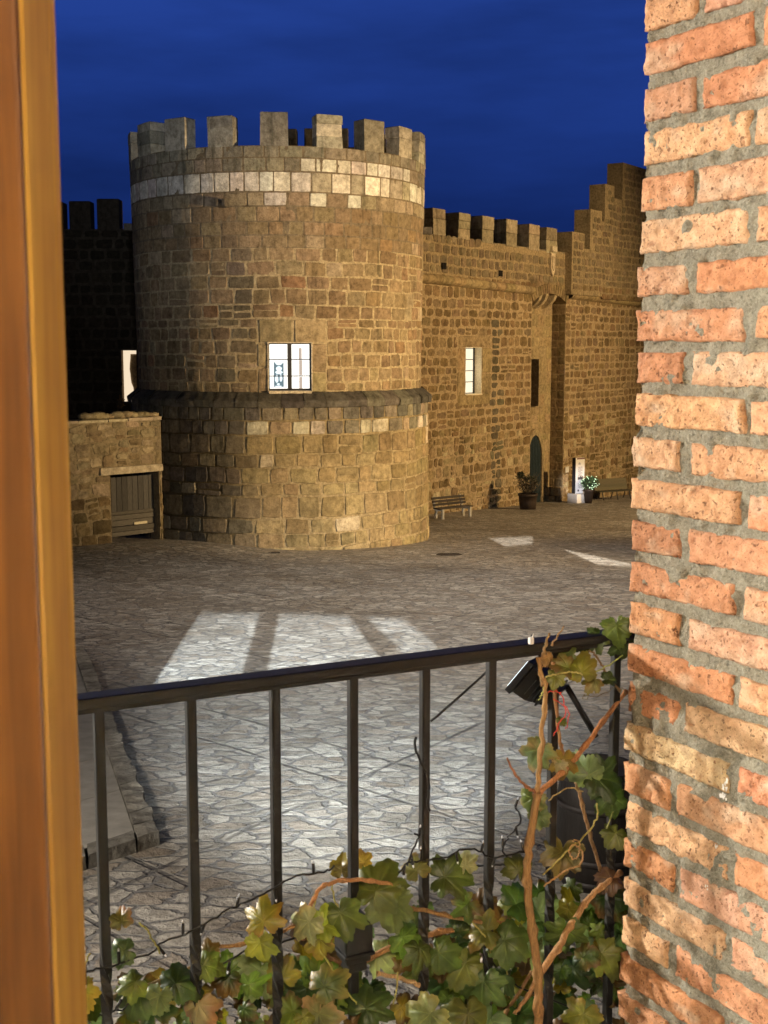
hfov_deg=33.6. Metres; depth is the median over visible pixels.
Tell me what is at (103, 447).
garden wall
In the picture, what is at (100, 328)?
castle wall
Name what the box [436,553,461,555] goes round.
manhole cover
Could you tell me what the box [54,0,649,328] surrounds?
sky
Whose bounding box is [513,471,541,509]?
potted shrub
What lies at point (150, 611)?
plaza ground
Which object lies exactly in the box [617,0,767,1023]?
brick wall
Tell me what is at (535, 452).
door
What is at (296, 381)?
window
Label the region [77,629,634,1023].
balcony railing
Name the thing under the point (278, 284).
castle tower
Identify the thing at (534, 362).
slit window
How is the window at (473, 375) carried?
in the castle wall at (505, 302)
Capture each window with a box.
[121,350,136,401]
[267,342,312,393]
[465,347,481,394]
[531,359,538,406]
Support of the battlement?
on the castle tower
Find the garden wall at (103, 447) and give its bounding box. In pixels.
[68,411,163,546]
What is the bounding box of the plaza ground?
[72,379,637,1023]
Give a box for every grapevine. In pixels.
[85,848,627,1023]
[500,615,633,1023]
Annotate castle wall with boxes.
[61,199,138,477]
[421,163,646,513]
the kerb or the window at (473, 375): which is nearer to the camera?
the kerb
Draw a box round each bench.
[431,494,472,518]
[594,478,631,499]
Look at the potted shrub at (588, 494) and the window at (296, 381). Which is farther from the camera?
the potted shrub at (588, 494)
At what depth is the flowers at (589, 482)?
62.92 m
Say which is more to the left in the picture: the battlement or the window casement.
the window casement
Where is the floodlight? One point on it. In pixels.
(524, 684)
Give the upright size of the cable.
0.277 m
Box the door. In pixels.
[530,435,540,501]
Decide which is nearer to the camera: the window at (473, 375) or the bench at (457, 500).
the bench at (457, 500)
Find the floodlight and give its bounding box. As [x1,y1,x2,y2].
[505,654,598,737]
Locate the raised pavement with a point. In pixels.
(118, 821)
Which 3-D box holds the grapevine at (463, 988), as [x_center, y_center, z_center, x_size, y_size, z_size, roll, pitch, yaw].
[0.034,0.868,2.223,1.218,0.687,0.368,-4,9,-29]
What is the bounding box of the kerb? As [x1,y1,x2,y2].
[75,646,158,870]
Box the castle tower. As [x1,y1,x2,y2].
[123,112,431,549]
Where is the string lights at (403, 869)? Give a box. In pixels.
[86,797,566,1023]
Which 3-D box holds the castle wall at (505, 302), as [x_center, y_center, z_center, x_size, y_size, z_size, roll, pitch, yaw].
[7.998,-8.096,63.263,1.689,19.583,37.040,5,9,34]
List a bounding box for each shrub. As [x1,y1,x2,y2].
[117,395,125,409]
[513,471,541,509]
[581,475,598,502]
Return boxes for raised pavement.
[76,661,133,858]
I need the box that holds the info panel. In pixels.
[567,457,584,502]
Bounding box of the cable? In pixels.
[413,633,542,811]
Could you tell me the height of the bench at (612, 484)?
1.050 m
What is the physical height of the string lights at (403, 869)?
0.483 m
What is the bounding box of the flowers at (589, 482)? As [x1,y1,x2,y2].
[582,476,596,489]
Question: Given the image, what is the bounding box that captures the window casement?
[0,0,86,1023]

